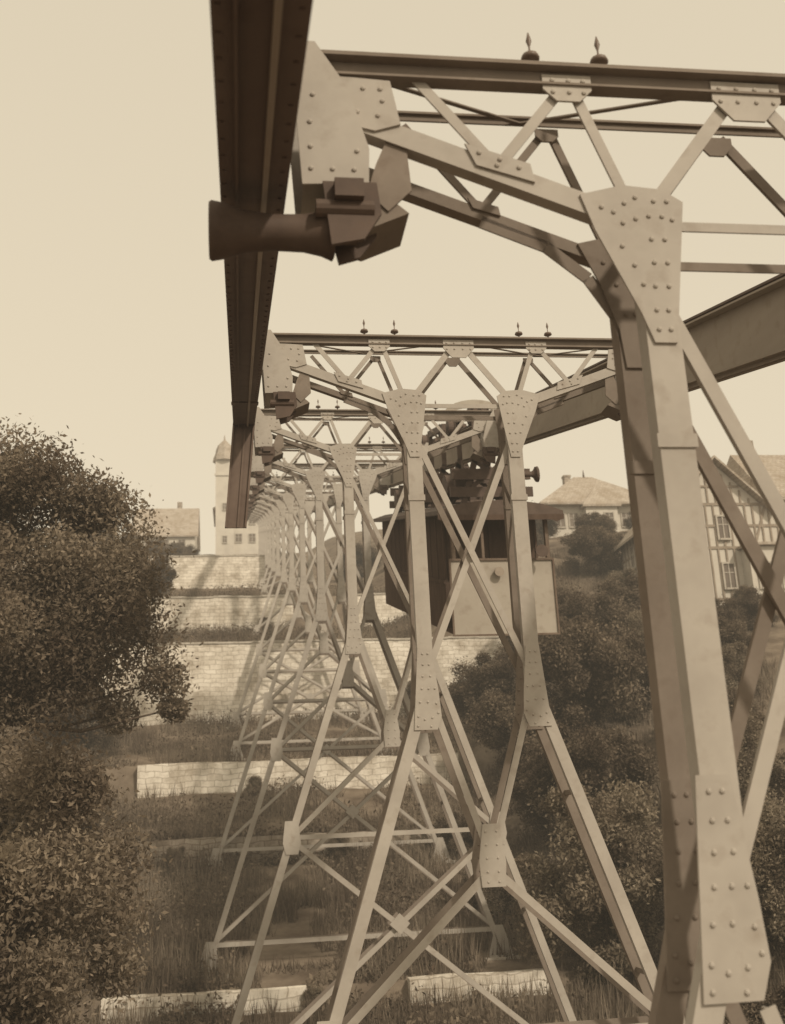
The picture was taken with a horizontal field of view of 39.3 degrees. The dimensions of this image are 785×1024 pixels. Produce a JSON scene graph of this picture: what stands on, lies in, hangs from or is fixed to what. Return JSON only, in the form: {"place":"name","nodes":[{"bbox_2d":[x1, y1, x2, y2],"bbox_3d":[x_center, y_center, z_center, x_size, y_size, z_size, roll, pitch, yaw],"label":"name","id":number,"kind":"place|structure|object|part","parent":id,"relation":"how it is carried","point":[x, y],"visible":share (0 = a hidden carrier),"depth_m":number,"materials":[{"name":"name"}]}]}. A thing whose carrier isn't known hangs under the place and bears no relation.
{"place":"outdoors","nodes":[
{"label":"outdoors","id":0,"kind":"place"},
{"bbox_2d":[0,529,784,1023],"bbox_3d":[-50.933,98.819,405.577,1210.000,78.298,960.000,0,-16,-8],"label":"ground","id":1,"kind":"structure","parent":0,"point":[126,775],"depth_m":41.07,"materials":[{"name":"brown plant"}]},
{"bbox_2d":[2,844,90,968],"bbox_3d":[-10.492,10.597,28.077,5.769,4.929,6.701,-17,-21,40],"label":"shrub","id":2,"kind":"object","parent":1,"relation":"on","point":[46,922],"depth_m":29.05,"materials":[{"name":"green plant"}]},
{"bbox_2d":[0,790,111,852],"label":"shrub","id":3,"kind":"object","parent":1,"relation":"on","point":[83,828],"visible":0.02,"depth_m":37.75,"materials":[{"name":"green plant"}]},
{"bbox_2d":[20,682,106,739],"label":"shrub","id":4,"kind":"object","parent":1,"relation":"on","point":[48,731],"visible":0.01,"depth_m":52.81,"materials":[{"name":"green plant"}]},
{"bbox_2d":[15,686,116,755],"bbox_3d":[-14.329,9.628,49.977,4.487,3.834,5.212,-10,-18,23],"label":"shrub","id":5,"kind":"object","parent":1,"relation":"on","point":[100,736],"visible":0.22,"depth_m":49.04,"materials":[{"name":"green plant"}]},
{"bbox_2d":[0,697,172,1023],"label":"broadleaf tree","id":6,"kind":"object","parent":1,"relation":"on","point":[42,874],"visible":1,"depth_m":15.55,"materials":[{"name":"brown plant"}]},
{"bbox_2d":[0,413,210,777],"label":"broadleaf tree","id":7,"kind":"object","parent":1,"relation":"on","point":[52,640],"visible":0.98,"depth_m":22.85,"materials":[{"name":"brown plant"}]},
{"bbox_2d":[94,612,154,641],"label":"shrub","id":8,"kind":"object","parent":1,"relation":"on","point":[134,628],"visible":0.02,"depth_m":62.93,"materials":[{"name":"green plant"}]},
{"bbox_2d":[141,537,174,552],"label":"shrub","id":9,"kind":"object","parent":1,"relation":"on","point":[156,546],"visible":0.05,"depth_m":110.36,"materials":[{"name":"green plant"}]},
{"bbox_2d":[141,554,178,593],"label":"shrub","id":10,"kind":"object","parent":1,"relation":"on","point":[171,573],"visible":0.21,"depth_m":75.62,"materials":[{"name":"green plant"}]},
{"bbox_2d":[149,547,178,555],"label":"shrub","id":11,"kind":"object","parent":1,"relation":"on","point":[165,553],"visible":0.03,"depth_m":95.17,"materials":[{"name":"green plant"}]},
{"bbox_2d":[133,502,199,549],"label":"gabled house","id":12,"kind":"structure","parent":1,"relation":"on","point":[181,524],"depth_m":136.59,"materials":[{"name":"paint"}]},
{"bbox_2d":[178,539,185,545],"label":"window","id":13,"kind":"structure","parent":12,"relation":"in","point":[179,540],"depth_m":134.76,"materials":[{"name":"paint"}]},
{"bbox_2d":[162,845,190,874],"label":"shrub","id":14,"kind":"object","parent":1,"relation":"on","point":[172,851],"visible":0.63,"depth_m":38.03,"materials":[{"name":"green plant"}]},
{"bbox_2d":[168,547,199,555],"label":"shrub","id":15,"kind":"object","parent":1,"relation":"on","point":[179,551],"visible":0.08,"depth_m":104.90,"materials":[{"name":"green plant"}]},
{"bbox_2d":[167,542,201,554],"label":"shrub","id":16,"kind":"object","parent":1,"relation":"on","point":[180,545],"visible":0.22,"depth_m":120.93,"materials":[{"name":"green plant"}]},
{"bbox_2d":[101,985,306,1022],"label":"retaining wall","id":17,"kind":"structure","parent":1,"relation":"on","point":[288,995],"depth_m":27.09,"materials":[{"name":"beige stone"}]},
{"bbox_2d":[150,555,264,588],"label":"retaining wall","id":18,"kind":"structure","parent":1,"relation":"on","point":[201,571],"depth_m":86.87,"materials":[{"name":"stone"}]},
{"bbox_2d":[147,595,292,633],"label":"retaining wall","id":19,"kind":"structure","parent":1,"relation":"on","point":[239,611],"depth_m":71.94,"materials":[{"name":"stone"}]},
{"bbox_2d":[213,435,268,554],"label":"hilltop station","id":20,"kind":"object","parent":1,"relation":"on","point":[230,541],"visible":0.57,"depth_m":146.52,"materials":[{"name":"paint"}]},
{"bbox_2d":[222,535,226,543],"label":"window","id":21,"kind":"structure","parent":20,"relation":"in","point":[224,537],"depth_m":144.62,"materials":[{"name":"glass"}]},
{"bbox_2d":[222,503,226,510],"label":"window","id":22,"kind":"structure","parent":20,"relation":"in","point":[223,504],"depth_m":145.87,"materials":[{"name":"paint"}]},
{"bbox_2d":[235,533,241,542],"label":"window","id":23,"kind":"structure","parent":20,"relation":"in","point":[238,536],"depth_m":146.57,"materials":[{"name":"glass"}]},
{"bbox_2d":[248,533,255,542],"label":"window","id":24,"kind":"structure","parent":20,"relation":"in","point":[251,536],"depth_m":146.82,"materials":[{"name":"glass"}]},
{"bbox_2d":[248,520,255,524],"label":"window","id":25,"kind":"structure","parent":20,"relation":"in","point":[250,522],"depth_m":147.40,"materials":[{"name":"glass"}]},
{"bbox_2d":[243,775,261,796],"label":"shrub","id":26,"kind":"object","parent":1,"relation":"on","point":[253,781],"visible":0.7,"depth_m":44.78,"materials":[{"name":"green plant"}]},
{"bbox_2d":[247,511,275,561],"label":"railway trestle","id":27,"kind":"object","parent":1,"relation":"on","point":[260,533],"visible":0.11,"depth_m":123.11,"materials":[{"name":"metal"}]},
{"bbox_2d":[249,514,279,554],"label":"railway trestle","id":28,"kind":"object","parent":1,"relation":"on","point":[259,535],"visible":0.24,"depth_m":132.10,"materials":[{"name":"metal"}]},
{"bbox_2d":[257,617,271,628],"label":"shrub","id":29,"kind":"object","parent":1,"relation":"on","point":[265,618],"visible":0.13,"depth_m":71.30,"materials":[{"name":"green plant"}]},
{"bbox_2d":[247,510,287,566],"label":"railway trestle","id":30,"kind":"object","parent":1,"relation":"on","point":[258,519],"visible":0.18,"depth_m":114.20,"materials":[{"name":"metal"}]},
{"bbox_2d":[247,504,296,576],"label":"railway trestle","id":31,"kind":"object","parent":1,"relation":"on","point":[266,531],"visible":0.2,"depth_m":96.01,"materials":[{"name":"metal"}]},
{"bbox_2d":[247,508,297,570],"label":"railway trestle","id":32,"kind":"object","parent":1,"relation":"on","point":[264,532],"visible":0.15,"depth_m":105.06,"materials":[{"name":"metal"}]},
{"bbox_2d":[247,501,311,588],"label":"railway trestle","id":33,"kind":"object","parent":1,"relation":"on","point":[264,579],"visible":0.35,"depth_m":86.86,"materials":[{"name":"metal"}]},
{"bbox_2d":[248,497,314,595],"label":"railway trestle","id":34,"kind":"object","parent":1,"relation":"on","point":[272,516],"visible":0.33,"depth_m":77.83,"materials":[{"name":"metal"}]},
{"bbox_2d":[137,827,434,869],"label":"retaining wall","id":35,"kind":"structure","parent":1,"relation":"on","point":[257,841],"depth_m":39.10,"materials":[{"name":"brown stone"}]},
{"bbox_2d":[248,492,331,636],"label":"railway trestle","id":36,"kind":"object","parent":1,"relation":"on","point":[274,509],"visible":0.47,"depth_m":68.49,"materials":[{"name":"metal"}]},
{"bbox_2d":[137,753,458,797],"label":"retaining wall","id":37,"kind":"structure","parent":1,"relation":"on","point":[214,777],"depth_m":45.62,"materials":[{"name":"beige stone"}]},
{"bbox_2d":[226,485,370,729],"bbox_3d":[-5.078,5.407,58.970,7.685,14.258,1.260,0,-16,-8],"label":"railway trestle","id":38,"kind":"object","parent":1,"relation":"on","point":[279,504],"visible":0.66,"depth_m":58.60,"materials":[{"name":"metal"}]},
{"bbox_2d":[92,636,507,726],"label":"retaining wall","id":39,"kind":"structure","parent":1,"relation":"on","point":[220,673],"depth_m":59.27,"materials":[{"name":"stone"}]},
{"bbox_2d":[230,472,395,759],"bbox_3d":[-3.829,5.007,50.000,7.567,14.323,1.260,0,-16,-8],"label":"railway trestle","id":40,"kind":"object","parent":1,"relation":"on","point":[286,498],"visible":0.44,"depth_m":49.54,"materials":[{"name":"metal"}]},
{"bbox_2d":[299,984,328,1011],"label":"shrub","id":41,"kind":"object","parent":1,"relation":"on","point":[314,988],"visible":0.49,"depth_m":27.18,"materials":[{"name":"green plant"}]},
{"bbox_2d":[208,457,456,873],"bbox_3d":[-2.527,5.764,40.694,8.905,16.318,1.260,0,-16,-8],"label":"railway trestle","id":42,"kind":"object","parent":1,"relation":"on","point":[298,490],"visible":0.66,"depth_m":40.58,"materials":[{"name":"metal"}]},
{"bbox_2d":[210,0,312,527],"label":"rail girder","id":43,"kind":"object","parent":42,"relation":"on","point":[259,47],"visible":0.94,"depth_m":5.44,"materials":[{"name":"metal"}]},
{"bbox_2d":[326,829,357,860],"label":"shrub","id":44,"kind":"object","parent":1,"relation":"on","point":[339,840],"visible":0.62,"depth_m":39.06,"materials":[{"name":"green plant"}]},
{"bbox_2d":[191,437,520,978],"bbox_3d":[-1.270,5.533,31.675,8.863,16.256,1.260,0,-16,-8],"label":"railway trestle","id":45,"kind":"object","parent":1,"relation":"on","point":[368,478],"visible":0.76,"depth_m":31.45,"materials":[{"name":"metal"}]},
{"bbox_2d":[332,541,381,580],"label":"shrub","id":46,"kind":"object","parent":1,"relation":"on","point":[359,558],"visible":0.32,"depth_m":94.01,"materials":[{"name":"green plant"}]},
{"bbox_2d":[357,593,406,626],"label":"retaining wall","id":47,"kind":"structure","parent":1,"relation":"on","point":[384,610],"depth_m":73.41,"materials":[{"name":"stone"}]},
{"bbox_2d":[231,400,576,1023],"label":"railway trestle","id":48,"kind":"object","parent":1,"relation":"on","point":[485,446],"visible":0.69,"depth_m":22.96,"materials":[{"name":"metal"}]},
{"bbox_2d":[396,680,446,705],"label":"shrub","id":49,"kind":"object","parent":1,"relation":"on","point":[408,689],"visible":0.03,"depth_m":59.00,"materials":[{"name":"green plant"}]},
{"bbox_2d":[435,812,482,856],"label":"shrub","id":50,"kind":"object","parent":1,"relation":"on","point":[461,822],"visible":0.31,"depth_m":39.62,"materials":[{"name":"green plant"}]},
{"bbox_2d":[262,319,684,1023],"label":"railway trestle","id":51,"kind":"object","parent":1,"relation":"on","point":[518,409],"visible":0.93,"depth_m":14.68,"materials":[{"name":"metal"}]},
{"bbox_2d":[407,968,551,1004],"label":"retaining wall","id":52,"kind":"structure","parent":1,"relation":"on","point":[515,976],"depth_m":27.99,"materials":[{"name":"beige stone"}]},
{"bbox_2d":[447,651,515,727],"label":"shrub","id":53,"kind":"object","parent":1,"relation":"on","point":[499,675],"visible":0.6,"depth_m":50.09,"materials":[{"name":"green plant"}]},
{"bbox_2d":[461,850,526,920],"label":"shrub","id":54,"kind":"object","parent":1,"relation":"on","point":[489,893],"visible":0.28,"depth_m":32.88,"materials":[{"name":"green plant"}]},
{"bbox_2d":[208,33,784,1023],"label":"railway trestle","id":55,"kind":"object","parent":1,"relation":"on","point":[714,959],"visible":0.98,"depth_m":6.23,"materials":[{"name":"metal"}]},
{"bbox_2d":[312,274,784,512],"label":"rail girder","id":56,"kind":"object","parent":55,"relation":"on","point":[742,333],"visible":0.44,"depth_m":13.57,"materials":[{"name":"metal"}]},
{"bbox_2d":[373,400,563,636],"bbox_3d":[1.643,0.294,31.303,2.960,8.537,12.170,0,-16,-8],"label":"suspended railway car","id":57,"kind":"object","parent":56,"relation":"hanging from","point":[464,486],"visible":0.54,"depth_m":26.07,"materials":[{"name":"brown metal"}]},
{"bbox_3d":[-0.221,1.104,36.557,0.012,1.792,0.758,0,-16,-8],"label":"window","id":58,"kind":"part","parent":57,"relation":"part of","materials":[{"name":"brown glass"}]},
{"bbox_3d":[-0.095,1.084,35.654,0.012,1.792,0.758,0,-16,-8],"label":"window","id":59,"kind":"part","parent":57,"relation":"part of","materials":[{"name":"brown glass"}]},
{"bbox_3d":[0.031,1.064,34.751,0.012,1.792,0.758,0,-16,-8],"label":"window","id":60,"kind":"part","parent":57,"relation":"part of","materials":[{"name":"brown glass"}]},
{"bbox_3d":[0.157,1.044,33.849,0.012,1.792,0.758,0,-16,-8],"label":"window","id":61,"kind":"part","parent":57,"relation":"part of","materials":[{"name":"brown glass"}]},
{"bbox_3d":[0.282,1.024,32.946,0.012,1.792,0.758,0,-16,-8],"label":"window","id":62,"kind":"part","parent":57,"relation":"part of","materials":[{"name":"brown glass"}]},
{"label":"window","id":63,"kind":"part","parent":57,"relation":"part of","materials":[{"name":"brown glass"}]},
{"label":"window","id":64,"kind":"part","parent":57,"relation":"part of","materials":[{"name":"brown glass"}]},
{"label":"window","id":65,"kind":"part","parent":57,"relation":"part of","materials":[{"name":"brown glass"}]},
{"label":"window","id":66,"kind":"part","parent":57,"relation":"part of","materials":[{"name":"brown glass"}]},
{"bbox_2d":[491,610,575,663],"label":"shrub","id":67,"kind":"object","parent":1,"relation":"on","point":[503,650],"visible":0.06,"depth_m":52.51,"materials":[{"name":"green plant"}]},
{"bbox_2d":[464,682,607,775],"bbox_3d":[5.853,8.852,44.271,5.956,4.381,5.128,-14,-20,35],"label":"shrub","id":68,"kind":"object","parent":1,"relation":"on","point":[498,713],"visible":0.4,"depth_m":43.96,"materials":[{"name":"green plant"}]},
{"bbox_2d":[531,500,559,545],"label":"shrub","id":69,"kind":"object","parent":1,"relation":"on","point":[552,524],"visible":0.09,"depth_m":84.38,"materials":[{"name":"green plant"}]},
{"bbox_2d":[556,585,595,615],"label":"shrub","id":70,"kind":"object","parent":1,"relation":"on","point":[573,591],"depth_m":58.16,"materials":[{"name":"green plant"}]},
{"bbox_2d":[496,719,659,849],"bbox_3d":[6.347,9.572,38.244,5.449,4.655,6.329,8,-19,-31],"label":"shrub","id":71,"kind":"object","parent":1,"relation":"on","point":[594,762],"visible":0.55,"depth_m":37.28,"materials":[{"name":"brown plant"}]},
{"bbox_2d":[511,610,652,731],"bbox_3d":[8.572,6.746,45.351,7.091,5.765,6.410,0,-16,-8],"label":"shrub","id":72,"kind":"object","parent":1,"relation":"on","point":[604,677],"visible":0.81,"depth_m":43.95,"materials":[{"name":"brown plant"}]},
{"bbox_2d":[539,472,631,537],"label":"villa","id":73,"kind":"object","parent":1,"relation":"on","point":[574,497],"visible":0.28,"depth_m":94.92,"materials":[{"name":"paint"}]},
{"bbox_2d":[557,512,566,527],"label":"window","id":74,"kind":"structure","parent":73,"relation":"in","point":[562,523],"depth_m":94.29,"materials":[{"name":"paint"}]},
{"bbox_2d":[568,512,578,527],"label":"window","id":75,"kind":"structure","parent":73,"relation":"in","point":[571,515],"depth_m":94.52,"materials":[{"name":"glass"}]},
{"bbox_2d":[604,512,614,520],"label":"window","id":76,"kind":"structure","parent":73,"relation":"in","point":[611,514],"depth_m":94.20,"materials":[{"name":"paint"}]},
{"bbox_2d":[620,512,631,527],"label":"window","id":77,"kind":"structure","parent":73,"relation":"in","point":[624,515],"depth_m":95.21,"materials":[{"name":"glass"}]},
{"bbox_2d":[508,768,664,989],"bbox_3d":[5.348,9.797,29.205,4.771,5.788,5.127,0,-16,-8],"label":"shrub","id":78,"kind":"object","parent":1,"relation":"on","point":[642,877],"visible":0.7,"depth_m":28.54,"materials":[{"name":"brown plant"}]},
{"bbox_2d":[559,524,624,576],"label":"shrub","id":79,"kind":"object","parent":1,"relation":"on","point":[591,546],"visible":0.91,"depth_m":71.63,"materials":[{"name":"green plant"}]},
{"bbox_2d":[557,587,633,659],"bbox_3d":[9.199,6.292,54.343,5.769,4.929,6.701,2,-17,-15],"label":"shrub","id":80,"kind":"object","parent":1,"relation":"on","point":[568,603],"visible":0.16,"depth_m":52.71,"materials":[{"name":"green plant"}]},
{"bbox_2d":[573,511,619,541],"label":"shrub","id":81,"kind":"object","parent":1,"relation":"on","point":[586,519],"visible":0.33,"depth_m":80.55,"materials":[{"name":"green plant"}]},
{"bbox_2d":[562,820,663,903],"bbox_3d":[6.904,10.251,31.627,3.846,3.286,4.467,-14,-20,34],"label":"shrub","id":82,"kind":"object","parent":1,"relation":"on","point":[653,830],"visible":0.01,"depth_m":30.59,"materials":[{"name":"green plant"}]},
{"bbox_2d":[586,572,640,634],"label":"shrub","id":83,"kind":"object","parent":1,"relation":"on","point":[632,583],"visible":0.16,"depth_m":56.01,"materials":[{"name":"green plant"}]},
{"bbox_2d":[622,511,631,529],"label":"shrub","id":84,"kind":"object","parent":1,"relation":"on","point":[625,522],"visible":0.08,"depth_m":90.73,"materials":[{"name":"green plant"}]},
{"bbox_2d":[611,440,784,606],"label":"half timbered house","id":85,"kind":"structure","parent":1,"relation":"on","point":[731,567],"depth_m":63.66,"materials":[{"name":"paint"}]},
{"bbox_2d":[629,544,636,569],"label":"window","id":86,"kind":"structure","parent":85,"relation":"in","point":[631,549],"depth_m":69.44,"materials":[{"name":"glass"}]},
{"bbox_2d":[715,515,731,539],"bbox_3d":[19.051,0.886,63.246,0.820,1.500,0.138,0,-16,-8],"label":"window","id":87,"kind":"structure","parent":85,"relation":"in","point":[723,528],"depth_m":63.26,"materials":[{"name":"paint"}]},
{"bbox_2d":[721,562,738,589],"bbox_3d":[19.178,3.620,62.451,0.820,1.600,0.138,0,-16,-8],"label":"window","id":88,"kind":"structure","parent":85,"relation":"in","point":[729,573],"depth_m":62.47,"materials":[{"name":"paint"}]},
{"bbox_2d":[758,561,770,588],"bbox_3d":[20.993,3.539,61.746,0.900,1.600,0.138,0,-16,-8],"label":"window","id":89,"kind":"structure","parent":85,"relation":"in","point":[760,584],"depth_m":61.55,"materials":[{"name":"paint"}]},
{"bbox_2d":[659,802,784,951],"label":"shrub","id":90,"kind":"object","parent":1,"relation":"on","point":[767,931],"visible":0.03,"depth_m":25.82,"materials":[{"name":"green plant"}]},
{"bbox_2d":[715,594,747,628],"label":"shrub","id":91,"kind":"object","parent":1,"relation":"on","point":[723,610],"visible":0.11,"depth_m":53.39,"materials":[{"name":"green plant"}]},
{"bbox_2d":[717,615,751,671],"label":"shrub","id":92,"kind":"object","parent":1,"relation":"on","point":[729,633],"visible":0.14,"depth_m":48.34,"materials":[{"name":"green plant"}]},
{"bbox_2d":[730,585,747,600],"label":"shrub","id":93,"kind":"object","parent":1,"relation":"on","point":[736,594],"visible":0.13,"depth_m":60.75,"materials":[{"name":"green plant"}]},
{"bbox_2d":[722,640,765,694],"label":"shrub","id":94,"kind":"object","parent":1,"relation":"on","point":[733,659],"visible":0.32,"depth_m":46.09,"materials":[{"name":"green plant"}]},
{"bbox_2d":[727,687,765,736],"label":"shrub","id":95,"kind":"object","parent":1,"relation":"on","point":[731,694],"visible":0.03,"depth_m":41.21,"materials":[{"name":"green plant"}]},
{"bbox_2d":[721,585,780,630],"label":"shrub","id":96,"kind":"object","parent":1,"relation":"on","point":[748,602],"visible":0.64,"depth_m":55.94,"materials":[{"name":"green plant"}]},
{"bbox_2d":[723,982,784,1023],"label":"shrub","id":97,"kind":"object","parent":1,"relation":"on","point":[751,1010],"visible":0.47,"depth_m":21.70,"materials":[{"name":"green plant"}]},
{"bbox_2d":[736,708,784,807],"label":"shrub","id":98,"kind":"object","parent":1,"relation":"on","point":[750,743],"visible":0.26,"depth_m":33.40,"materials":[{"name":"green plant"}]},
{"bbox_2d":[750,789,784,951],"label":"shrub","id":99,"kind":"object","parent":1,"relation":"on","point":[767,838],"visible":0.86,"depth_m":25.03,"materials":[{"name":"green plant"}]},
{"bbox_2d":[0,0,784,556],"label":"sky","id":100,"kind":"structure","parent":0,"point":[114,326],"materials":[{"name":"beige"}]},
{"bbox_2d":[598,567,637,599],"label":"shrub","id":101,"kind":"object","parent":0,"point":[625,573],"visible":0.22,"depth_m":63.65,"materials":[{"name":"green plant"}]},
{"bbox_2d":[623,608,647,674],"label":"shrub","id":102,"kind":"object","parent":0,"point":[636,620],"visible":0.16,"depth_m":50.47,"materials":[{"name":"green plant"}]}
]}

